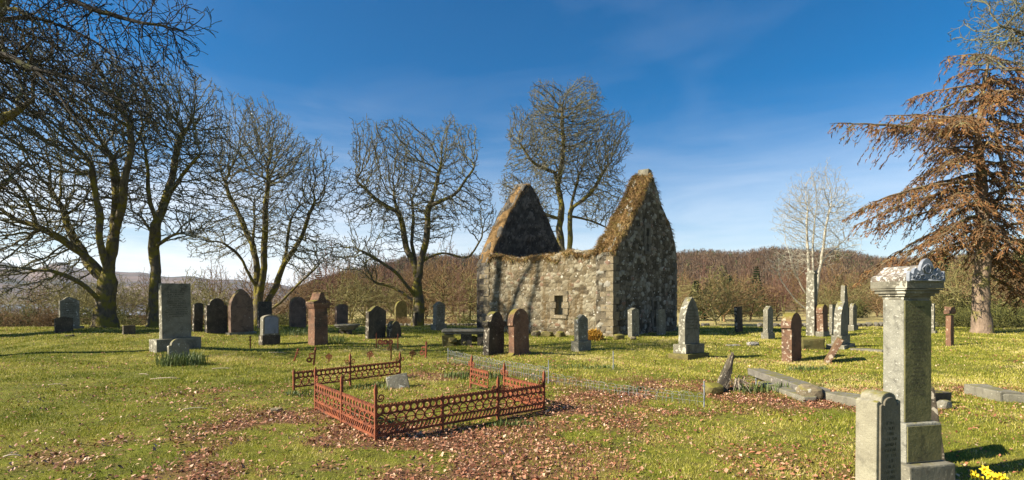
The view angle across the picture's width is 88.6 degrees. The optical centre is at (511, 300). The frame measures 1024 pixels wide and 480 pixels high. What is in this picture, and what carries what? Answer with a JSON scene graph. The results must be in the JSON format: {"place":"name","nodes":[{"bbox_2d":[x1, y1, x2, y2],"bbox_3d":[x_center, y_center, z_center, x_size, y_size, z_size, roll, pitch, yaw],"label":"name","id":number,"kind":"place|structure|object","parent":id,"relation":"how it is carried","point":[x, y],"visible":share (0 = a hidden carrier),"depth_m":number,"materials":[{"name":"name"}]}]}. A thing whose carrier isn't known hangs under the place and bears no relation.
{"place":"outdoors","nodes":[
{"label":"outdoors","id":0,"kind":"place"},
{"bbox_2d":[0,259,1023,479],"bbox_3d":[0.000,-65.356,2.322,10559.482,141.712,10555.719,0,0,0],"label":"ground","id":1,"kind":"structure","parent":0,"point":[133,277],"depth_m":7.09,"materials":[{"name":"plant"}]},
{"bbox_2d":[0,311,26,326],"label":"leafless bush","id":2,"kind":"object","parent":1,"relation":"on","point":[11,319],"visible":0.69,"depth_m":37.25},
{"bbox_2d":[0,285,36,313],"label":"scrub tree","id":3,"kind":"object","parent":1,"relation":"on","point":[9,306],"visible":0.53,"depth_m":56.69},
{"bbox_2d":[14,275,56,312],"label":"alder tree","id":4,"kind":"object","parent":1,"relation":"on","point":[33,303],"visible":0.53,"depth_m":55.75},
{"bbox_2d":[0,0,75,188],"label":"sycamore tree","id":5,"kind":"object","parent":1,"relation":"on","point":[14,113],"visible":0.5,"depth_m":20.07,"materials":[{"name":"brown plant"}]},
{"bbox_2d":[22,306,58,326],"bbox_3d":[-34.564,1.434,39.063,2.936,2.188,2.903,0,0,-13],"label":"leafless bush","id":6,"kind":"object","parent":1,"relation":"on","point":[35,319],"visible":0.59,"depth_m":38.54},
{"bbox_2d":[17,268,95,315],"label":"scrub tree","id":7,"kind":"object","parent":1,"relation":"on","point":[56,296],"visible":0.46,"depth_m":50.04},
{"bbox_2d":[21,273,93,313],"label":"scrub tree","id":8,"kind":"object","parent":1,"relation":"on","point":[54,293],"visible":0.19,"depth_m":59.24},
{"bbox_2d":[54,316,72,332],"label":"headstone","id":9,"kind":"object","parent":1,"relation":"on","point":[63,323],"visible":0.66,"depth_m":20.26,"materials":[{"name":"stone"}]},
{"bbox_2d":[58,297,83,328],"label":"headstone","id":10,"kind":"object","parent":1,"relation":"on","point":[69,307],"visible":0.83,"depth_m":21.72,"materials":[{"name":"grey stone"}]},
{"bbox_2d":[0,5,169,327],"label":"sycamore tree","id":11,"kind":"object","parent":1,"relation":"on","point":[104,314],"visible":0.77,"depth_m":22.51,"materials":[{"name":"brown plant"}]},
{"bbox_2d":[77,273,142,312],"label":"scrub tree","id":12,"kind":"object","parent":1,"relation":"on","point":[117,300],"visible":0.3,"depth_m":58.02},
{"bbox_2d":[0,0,221,224],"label":"beech tree","id":13,"kind":"object","parent":1,"relation":"on","point":[22,60],"visible":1,"depth_m":13.35,"materials":[{"name":"plant"}]},
{"bbox_2d":[88,277,148,318],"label":"scrub tree","id":14,"kind":"object","parent":1,"relation":"on","point":[130,297],"visible":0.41,"depth_m":58.48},
{"bbox_2d":[117,313,145,325],"bbox_3d":[-27.478,1.638,37.415,2.434,1.660,2.156,0,0,-36],"label":"dark bush","id":15,"kind":"object","parent":1,"relation":"on","point":[128,321],"visible":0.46,"depth_m":37.48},
{"bbox_2d":[84,44,236,326],"bbox_3d":[-15.816,-4.851,23.931,5.486,12.533,6.427,0,0,0],"label":"sycamore tree","id":16,"kind":"object","parent":1,"relation":"on","point":[154,229],"visible":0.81,"depth_m":23.77,"materials":[{"name":"brown plant"}]},
{"bbox_2d":[149,283,200,352],"bbox_3d":[-10.154,0.541,15.827,0.544,2.126,1.224,0,1,36],"label":"headstone","id":17,"kind":"object","parent":1,"relation":"on","point":[174,310],"visible":0.99,"depth_m":15.70,"materials":[{"name":"grey stone"}]},
{"bbox_2d":[167,338,189,358],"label":"headstone","id":18,"kind":"object","parent":1,"relation":"on","point":[178,345],"visible":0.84,"depth_m":14.13,"materials":[{"name":"grey stone"}]},
{"bbox_2d":[153,349,209,366],"bbox_3d":[-8.090,1.379,12.866,1.253,0.421,0.937,0,0,-26],"label":"daffodil clump","id":19,"kind":"object","parent":1,"relation":"on","point":[178,360],"visible":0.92,"depth_m":12.75,"materials":[{"name":"green plant"}]},
{"bbox_2d":[147,267,242,312],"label":"scrub tree","id":20,"kind":"object","parent":1,"relation":"on","point":[207,291],"visible":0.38,"depth_m":44.26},
{"bbox_2d":[192,303,202,331],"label":"headstone","id":21,"kind":"object","parent":1,"relation":"on","point":[197,318],"visible":0.81,"depth_m":21.50,"materials":[{"name":"stone"}]},
{"bbox_2d":[189,279,228,313],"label":"scrub tree","id":22,"kind":"object","parent":1,"relation":"on","point":[204,296],"visible":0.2,"depth_m":40.27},
{"bbox_2d":[193,256,231,301],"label":"alder tree","id":23,"kind":"object","parent":1,"relation":"on","point":[220,279],"visible":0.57,"depth_m":55.38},
{"bbox_2d":[204,298,227,333],"bbox_3d":[-12.141,0.674,21.537,0.207,1.555,0.816,0,0,36],"label":"headstone","id":24,"kind":"object","parent":1,"relation":"on","point":[215,315],"visible":0.88,"depth_m":21.45,"materials":[{"name":"stone"}]},
{"bbox_2d":[225,289,256,334],"bbox_3d":[-11.213,0.507,21.716,0.363,2.015,1.128,-1,-1,36],"label":"headstone","id":25,"kind":"object","parent":1,"relation":"on","point":[240,314],"visible":0.81,"depth_m":21.60,"materials":[{"name":"grey stone"}]},
{"bbox_2d":[226,259,279,301],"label":"alder tree","id":26,"kind":"object","parent":1,"relation":"on","point":[250,284],"visible":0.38,"depth_m":51.10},
{"bbox_2d":[178,88,347,324],"bbox_3d":[-14.623,-5.144,31.034,9.343,13.772,7.038,0,0,0],"label":"sycamore tree","id":27,"kind":"object","parent":1,"relation":"on","point":[258,280],"visible":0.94,"depth_m":30.52,"materials":[{"name":"brown plant"}]},
{"bbox_2d":[257,301,271,327],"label":"headstone","id":28,"kind":"object","parent":1,"relation":"on","point":[264,308],"visible":0.5,"depth_m":24.74,"materials":[{"name":"stone"}]},
{"bbox_2d":[258,315,279,345],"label":"headstone","id":29,"kind":"object","parent":1,"relation":"on","point":[269,330],"visible":0.86,"depth_m":17.97,"materials":[{"name":"stone"}]},
{"bbox_2d":[249,278,308,320],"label":"scrub tree","id":30,"kind":"object","parent":1,"relation":"on","point":[285,300],"visible":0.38,"depth_m":54.69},
{"bbox_2d":[289,297,305,327],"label":"headstone","id":31,"kind":"object","parent":1,"relation":"on","point":[297,311],"visible":0.78,"depth_m":25.93,"materials":[{"name":"grey stone"}]},
{"bbox_2d":[285,261,316,305],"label":"alder tree","id":32,"kind":"object","parent":1,"relation":"on","point":[303,282],"visible":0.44,"depth_m":100.35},
{"bbox_2d":[306,292,329,345],"bbox_3d":[-6.617,0.662,17.905,0.570,1.898,0.622,0,0,42],"label":"monument","id":33,"kind":"object","parent":1,"relation":"on","point":[317,304],"visible":0.97,"depth_m":17.74,"materials":[{"name":"red stone"}]},
{"bbox_2d":[303,237,345,315],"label":"birch tree","id":34,"kind":"object","parent":1,"relation":"on","point":[327,276],"visible":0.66,"depth_m":60.64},
{"bbox_2d":[335,304,347,326],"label":"headstone","id":35,"kind":"object","parent":1,"relation":"on","point":[341,313],"visible":0.86,"depth_m":27.55,"materials":[{"name":"grey stone"}]},
{"bbox_2d":[335,324,359,334],"bbox_3d":[-7.032,1.231,22.416,1.034,0.486,1.032,0,0,-5],"label":"table tomb","id":36,"kind":"object","parent":1,"relation":"on","point":[346,328],"visible":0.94,"depth_m":22.09,"materials":[{"name":"stone"}]},
{"bbox_2d":[292,352,403,390],"bbox_3d":[-3.027,1.300,10.026,0.036,0.635,2.395,0,0,41],"label":"grave railing","id":37,"kind":"object","parent":1,"relation":"on","point":[349,372],"visible":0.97,"depth_m":9.96,"materials":[{"name":"metal"}]},
{"bbox_2d":[307,266,390,321],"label":"scrub tree","id":38,"kind":"object","parent":1,"relation":"on","point":[356,299],"visible":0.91,"depth_m":56.12,"materials":[{"name":"plant"}]},
{"bbox_2d":[333,253,368,318],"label":"alder tree","id":39,"kind":"object","parent":1,"relation":"on","point":[347,282],"visible":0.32,"depth_m":65.07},
{"bbox_2d":[332,270,394,319],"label":"scrub tree","id":40,"kind":"object","parent":1,"relation":"on","point":[364,312],"visible":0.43,"depth_m":61.33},
{"bbox_2d":[346,251,390,310],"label":"alder tree","id":41,"kind":"object","parent":1,"relation":"on","point":[379,276],"visible":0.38,"depth_m":62.85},
{"bbox_2d":[365,306,385,338],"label":"headstone","id":42,"kind":"object","parent":1,"relation":"on","point":[375,319],"visible":0.86,"depth_m":20.41,"materials":[{"name":"stone"}]},
{"bbox_2d":[366,247,397,309],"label":"birch tree","id":43,"kind":"object","parent":1,"relation":"on","point":[383,259],"visible":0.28,"depth_m":72.23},
{"bbox_2d":[386,321,400,337],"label":"headstone","id":44,"kind":"object","parent":1,"relation":"on","point":[393,329],"visible":0.73,"depth_m":20.53,"materials":[{"name":"stone"}]},
{"bbox_2d":[361,277,426,319],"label":"scrub tree","id":45,"kind":"object","parent":1,"relation":"on","point":[389,299],"visible":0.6,"depth_m":59.00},
{"bbox_2d":[386,372,409,388],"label":"headstone","id":46,"kind":"object","parent":1,"relation":"on","point":[398,381],"visible":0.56,"depth_m":9.65,"materials":[{"name":"grey stone"}]},
{"bbox_2d":[394,301,406,324],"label":"headstone","id":47,"kind":"object","parent":1,"relation":"on","point":[400,309],"visible":0.79,"depth_m":47.45,"materials":[{"name":"stone"}]},
{"bbox_2d":[320,111,496,325],"bbox_3d":[-5.962,-4.572,31.009,10.202,12.601,6.642,0,0,0],"label":"sycamore tree","id":48,"kind":"object","parent":1,"relation":"on","point":[416,292],"visible":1,"depth_m":30.51,"materials":[{"name":"brown plant"}]},
{"bbox_2d":[392,264,432,314],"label":"alder tree","id":49,"kind":"object","parent":1,"relation":"on","point":[411,288],"visible":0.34,"depth_m":60.34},
{"bbox_2d":[404,261,438,319],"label":"alder tree","id":50,"kind":"object","parent":1,"relation":"on","point":[427,302],"visible":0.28,"depth_m":60.24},
{"bbox_2d":[314,355,545,440],"bbox_3d":[-1.180,1.301,7.839,2.893,0.711,2.223,0,0,-40],"label":"grave railing","id":51,"kind":"object","parent":1,"relation":"on","point":[340,394],"visible":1,"depth_m":6.90,"materials":[{"name":"metal"}]},
{"bbox_2d":[431,301,446,329],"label":"headstone","id":52,"kind":"object","parent":1,"relation":"on","point":[438,315],"visible":0.94,"depth_m":25.49,"materials":[{"name":"grey stone"}]},
{"bbox_2d":[422,242,472,322],"bbox_3d":[-4.977,-0.885,38.150,4.526,6.720,3.609,0,0,33],"label":"alder tree","id":53,"kind":"object","parent":1,"relation":"on","point":[448,293],"visible":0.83,"depth_m":37.87,"materials":[{"name":"plant"}]},
{"bbox_2d":[425,265,476,320],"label":"scrub tree","id":54,"kind":"object","parent":1,"relation":"on","point":[455,290],"visible":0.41,"depth_m":56.87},
{"bbox_2d":[436,241,474,321],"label":"birch tree","id":55,"kind":"object","parent":1,"relation":"on","point":[448,266],"visible":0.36,"depth_m":58.27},
{"bbox_2d":[445,271,474,322],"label":"birch tree","id":56,"kind":"object","parent":1,"relation":"on","point":[458,310],"visible":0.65,"depth_m":42.96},
{"bbox_2d":[446,248,477,317],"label":"alder tree","id":57,"kind":"object","parent":1,"relation":"on","point":[466,270],"visible":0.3,"depth_m":61.62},
{"bbox_2d":[442,328,504,345],"bbox_3d":[-1.339,1.320,18.310,2.166,0.688,1.010,0,0,-4],"label":"table tomb","id":58,"kind":"object","parent":1,"relation":"on","point":[450,339],"visible":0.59,"depth_m":17.88,"materials":[{"name":"stone"}]},
{"bbox_2d":[440,370,510,379],"bbox_3d":[-0.731,1.508,10.763,1.477,0.196,0.718,0,0,0],"label":"daffodil clump","id":59,"kind":"object","parent":1,"relation":"on","point":[449,374],"visible":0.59,"depth_m":10.67,"materials":[{"name":"green plant"}]},
{"bbox_2d":[482,311,505,355],"bbox_3d":[-0.520,0.985,15.095,0.224,1.360,0.798,2,1,40],"label":"headstone","id":60,"kind":"object","parent":1,"relation":"on","point":[493,324],"visible":0.89,"depth_m":14.94,"materials":[{"name":"stone"}]},
{"bbox_2d":[0,327,1023,479],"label":"fallen leaves","id":61,"kind":"object","parent":1,"relation":"on","point":[462,473],"depth_m":6.45,"materials":[{"name":"plant"}]},
{"bbox_2d":[507,309,530,355],"bbox_3d":[0.198,0.929,14.882,0.218,1.421,0.928,-2,0,40],"label":"headstone","id":62,"kind":"object","parent":1,"relation":"on","point":[518,321],"visible":0.9,"depth_m":14.71,"materials":[{"name":"red stone"}]},
{"bbox_2d":[496,76,633,250],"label":"sycamore tree","id":63,"kind":"object","parent":1,"relation":"on","point":[539,167],"visible":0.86,"depth_m":41.09,"materials":[{"name":"brown plant"}]},
{"bbox_2d":[477,169,679,336],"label":"ruined chapel","id":64,"kind":"structure","parent":1,"relation":"on","point":[546,282],"depth_m":25.27,"materials":[{"name":"grey stone"}]},
{"bbox_2d":[571,314,590,351],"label":"headstone","id":65,"kind":"object","parent":1,"relation":"on","point":[581,342],"visible":0.95,"depth_m":16.68,"materials":[{"name":"grey stone"}]},
{"bbox_2d":[447,350,756,406],"bbox_3d":[1.242,1.406,11.318,2.353,0.546,7.081,0,0,-45],"label":"wire fence","id":66,"kind":"object","parent":1,"relation":"on","point":[487,359],"visible":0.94,"depth_m":10.28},
{"bbox_2d":[628,308,638,336],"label":"headstone","id":67,"kind":"object","parent":1,"relation":"on","point":[633,321],"visible":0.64,"depth_m":21.94,"materials":[{"name":"grey stone"}]},
{"bbox_2d":[281,245,1013,310],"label":"hillside wood","id":68,"kind":"object","parent":1,"relation":"on","point":[728,259],"visible":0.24,"depth_m":209.96,"materials":[{"name":"plant"}]},
{"bbox_2d":[656,309,665,334],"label":"headstone","id":69,"kind":"object","parent":1,"relation":"on","point":[661,321],"visible":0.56,"depth_m":24.19,"materials":[{"name":"grey stone"}]},
{"bbox_2d":[668,297,708,359],"bbox_3d":[5.061,0.812,14.991,1.282,1.834,0.601,2,-2,-44],"label":"headstone","id":70,"kind":"object","parent":1,"relation":"on","point":[688,346],"visible":0.94,"depth_m":14.76,"materials":[{"name":"stone"}]},
{"bbox_2d":[689,281,712,320],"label":"conifer","id":71,"kind":"object","parent":1,"relation":"on","point":[703,310],"visible":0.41,"depth_m":61.08,"materials":[{"name":"green plant"}]},
{"bbox_2d":[705,382,723,394],"bbox_3d":[3.452,1.509,9.006,0.329,0.225,0.246,0,0,-12],"label":"stone","id":72,"kind":"object","parent":1,"relation":"on","point":[711,388],"visible":0.82,"depth_m":8.91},
{"bbox_2d":[677,268,764,324],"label":"scrub tree","id":73,"kind":"object","parent":1,"relation":"on","point":[707,301],"visible":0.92,"depth_m":49.57,"materials":[{"name":"plant"}]},
{"bbox_2d":[679,264,767,320],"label":"scrub tree","id":74,"kind":"object","parent":1,"relation":"on","point":[734,293],"visible":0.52,"depth_m":58.44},
{"bbox_2d":[717,352,734,391],"bbox_3d":[3.729,1.261,9.197,0.333,0.728,0.348,0,0,19],"label":"broken stone","id":75,"kind":"object","parent":1,"relation":"on","point":[726,371],"visible":0.77,"depth_m":9.11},
{"bbox_2d":[697,273,756,321],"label":"scrub tree","id":76,"kind":"object","parent":1,"relation":"on","point":[732,290],"visible":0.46,"depth_m":56.53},
{"bbox_2d":[734,306,742,331],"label":"headstone","id":77,"kind":"object","parent":1,"relation":"on","point":[738,320],"visible":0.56,"depth_m":26.14,"materials":[{"name":"stone"}]},
{"bbox_2d":[722,375,759,391],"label":"dead stalks","id":78,"kind":"object","parent":1,"relation":"on","point":[736,383],"visible":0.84,"depth_m":9.13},
{"bbox_2d":[731,273,782,320],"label":"scrub tree","id":79,"kind":"object","parent":1,"relation":"on","point":[751,312],"visible":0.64,"depth_m":60.21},
{"bbox_2d":[733,379,790,393],"bbox_3d":[4.286,1.465,9.010,0.970,0.245,0.454,0,0,10],"label":"daffodil clump","id":80,"kind":"object","parent":1,"relation":"on","point":[756,390],"visible":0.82,"depth_m":8.96,"materials":[{"name":"green plant"}]},
{"bbox_2d":[761,306,774,338],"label":"headstone","id":81,"kind":"object","parent":1,"relation":"on","point":[767,333],"visible":0.76,"depth_m":22.75,"materials":[{"name":"grey stone"}]},
{"bbox_2d":[759,262,792,320],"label":"birch tree","id":82,"kind":"object","parent":1,"relation":"on","point":[776,314],"visible":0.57,"depth_m":60.37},
{"bbox_2d":[768,263,801,316],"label":"birch tree","id":83,"kind":"object","parent":1,"relation":"on","point":[784,301],"visible":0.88,"depth_m":58.31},
{"bbox_2d":[758,381,816,401],"bbox_3d":[4.617,1.544,8.887,0.218,0.138,1.604,0,0,1],"label":"kerb stone","id":84,"kind":"object","parent":1,"relation":"on","point":[789,392],"visible":0.56,"depth_m":8.59,"materials":[{"name":"grey stone"}]},
{"bbox_2d":[748,368,829,392],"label":"fallen slab","id":85,"kind":"structure","parent":1,"relation":"on","point":[766,375],"depth_m":9.84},
{"bbox_2d":[781,313,801,361],"bbox_3d":[7.718,1.056,14.486,0.750,1.459,0.274,1,-1,-40],"label":"headstone","id":86,"kind":"object","parent":1,"relation":"on","point":[791,325],"visible":0.85,"depth_m":14.30,"materials":[{"name":"red stone"}]},
{"bbox_2d":[778,260,805,315],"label":"alder tree","id":87,"kind":"object","parent":1,"relation":"on","point":[794,289],"visible":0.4,"depth_m":77.52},
{"bbox_2d":[796,383,822,400],"bbox_3d":[4.698,1.443,8.278,0.358,0.262,0.305,0,0,10],"label":"stone","id":88,"kind":"object","parent":1,"relation":"on","point":[810,389],"visible":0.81,"depth_m":8.17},
{"bbox_2d":[805,270,817,335],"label":"stone pillar","id":89,"kind":"structure","parent":1,"relation":"on","point":[811,301],"depth_m":23.81,"materials":[{"name":"grey stone"}]},
{"bbox_2d":[801,337,824,349],"bbox_3d":[9.928,1.466,17.587,0.865,0.473,0.575,0,0,-4],"label":"box tomb","id":90,"kind":"object","parent":1,"relation":"on","point":[811,343],"visible":0.45,"depth_m":17.32,"materials":[{"name":"stone"}]},
{"bbox_2d":[763,160,864,308],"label":"ash tree","id":91,"kind":"object","parent":1,"relation":"on","point":[812,241],"visible":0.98,"depth_m":43.70,"materials":[{"name":"grey plant"}]},
{"bbox_2d":[816,304,829,336],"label":"headstone","id":92,"kind":"object","parent":1,"relation":"on","point":[822,319],"visible":0.85,"depth_m":23.39,"materials":[{"name":"brown stone"}]},
{"bbox_2d":[798,282,858,315],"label":"scrub tree","id":93,"kind":"object","parent":1,"relation":"on","point":[825,295],"visible":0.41,"depth_m":59.50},
{"bbox_2d":[824,337,843,362],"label":"headstone","id":94,"kind":"object","parent":1,"relation":"on","point":[834,349],"visible":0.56,"depth_m":13.77,"materials":[{"name":"red stone"}]},
{"bbox_2d":[818,253,860,307],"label":"alder tree","id":95,"kind":"object","parent":1,"relation":"on","point":[832,282],"visible":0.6,"depth_m":61.76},
{"bbox_2d":[826,301,854,349],"bbox_3d":[11.219,0.866,17.891,1.048,1.728,0.555,-2,2,-40],"label":"headstone","id":96,"kind":"object","parent":1,"relation":"on","point":[841,320],"visible":0.76,"depth_m":17.71,"materials":[{"name":"grey stone"}]},
{"bbox_2d":[823,391,860,406],"bbox_3d":[5.108,1.503,7.876,0.362,0.187,0.803,0,0,-11],"label":"kerb stone","id":97,"kind":"object","parent":1,"relation":"on","point":[846,398],"visible":0.42,"depth_m":7.94,"materials":[{"name":"grey stone"}]},
{"bbox_2d":[818,272,875,311],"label":"scrub tree","id":98,"kind":"object","parent":1,"relation":"on","point":[861,295],"visible":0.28,"depth_m":74.18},
{"bbox_2d":[848,303,857,330],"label":"headstone","id":99,"kind":"object","parent":1,"relation":"on","point":[852,325],"visible":0.79,"depth_m":28.55,"materials":[{"name":"grey stone"}]},
{"bbox_2d":[855,389,900,479],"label":"headstone","id":100,"kind":"object","parent":1,"relation":"on","point":[878,434],"visible":1,"depth_m":3.65,"materials":[{"name":"stone"}]},
{"bbox_2d":[870,259,955,479],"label":"monument","id":101,"kind":"object","parent":1,"relation":"on","point":[906,293],"visible":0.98,"depth_m":4.50,"materials":[{"name":"stone"}]},
{"bbox_2d":[827,38,1023,333],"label":"larch tree","id":102,"kind":"object","parent":1,"relation":"on","point":[984,239],"visible":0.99,"depth_m":25.65,"materials":[{"name":"brown plant"}]},
{"bbox_2d":[931,385,944,460],"bbox_3d":[4.193,1.207,5.236,0.072,0.782,0.362,-9,2,31],"label":"leaning slab","id":103,"kind":"object","parent":1,"relation":"on","point":[934,414],"depth_m":5.07,"materials":[{"name":"stone"}]},
{"bbox_2d":[944,306,955,345],"bbox_3d":[15.510,0.934,18.598,0.402,1.484,0.234,0,0,-25],"label":"gravestone","id":104,"kind":"object","parent":1,"relation":"on","point":[949,327],"visible":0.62,"depth_m":18.52,"materials":[{"name":"red stone"}]},
{"bbox_2d":[935,306,971,327],"bbox_3d":[28.971,1.309,34.431,2.762,2.041,3.076,0,0,45],"label":"dark bush","id":105,"kind":"object","parent":1,"relation":"on","point":[961,321],"visible":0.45,"depth_m":33.99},
{"bbox_2d":[931,256,1023,314],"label":"scrub tree","id":106,"kind":"object","parent":1,"relation":"on","point":[953,289],"visible":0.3,"depth_m":40.73,"materials":[{"name":"plant"}]},
{"bbox_2d":[932,291,1022,326],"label":"dark bush","id":107,"kind":"object","parent":1,"relation":"on","point":[969,305],"visible":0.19,"depth_m":40.19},
{"bbox_2d":[936,269,1023,308],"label":"scrub tree","id":108,"kind":"object","parent":1,"relation":"on","point":[1006,291],"visible":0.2,"depth_m":44.74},
{"bbox_2d":[939,259,1023,313],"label":"scrub tree","id":109,"kind":"object","parent":1,"relation":"on","point":[970,270],"visible":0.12,"depth_m":50.97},
{"bbox_2d":[961,465,1008,479],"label":"daffodil clump","id":110,"kind":"object","parent":1,"relation":"on","point":[988,474],"visible":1,"depth_m":4.18,"materials":[{"name":"yellow plant"}]},
{"bbox_2d":[947,0,1023,77],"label":"sycamore tree","id":111,"kind":"object","parent":1,"relation":"on","point":[1010,29],"visible":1,"depth_m":21.25,"materials":[{"name":"brown plant"}]},
{"bbox_2d":[965,384,1019,401],"bbox_3d":[7.909,1.532,8.656,0.331,0.214,0.763,0,1,6],"label":"kerb stone","id":112,"kind":"object","parent":1,"relation":"on","point":[990,392],"visible":0.66,"depth_m":8.58,"materials":[{"name":"grey stone"}]},
{"bbox_2d":[990,303,1023,327],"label":"dark bush","id":113,"kind":"object","parent":1,"relation":"on","point":[997,321],"visible":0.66,"depth_m":33.36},
{"bbox_2d":[0,0,1023,286],"label":"sky","id":114,"kind":"structure","parent":0,"point":[726,100],"materials":[{"name":"blue"}]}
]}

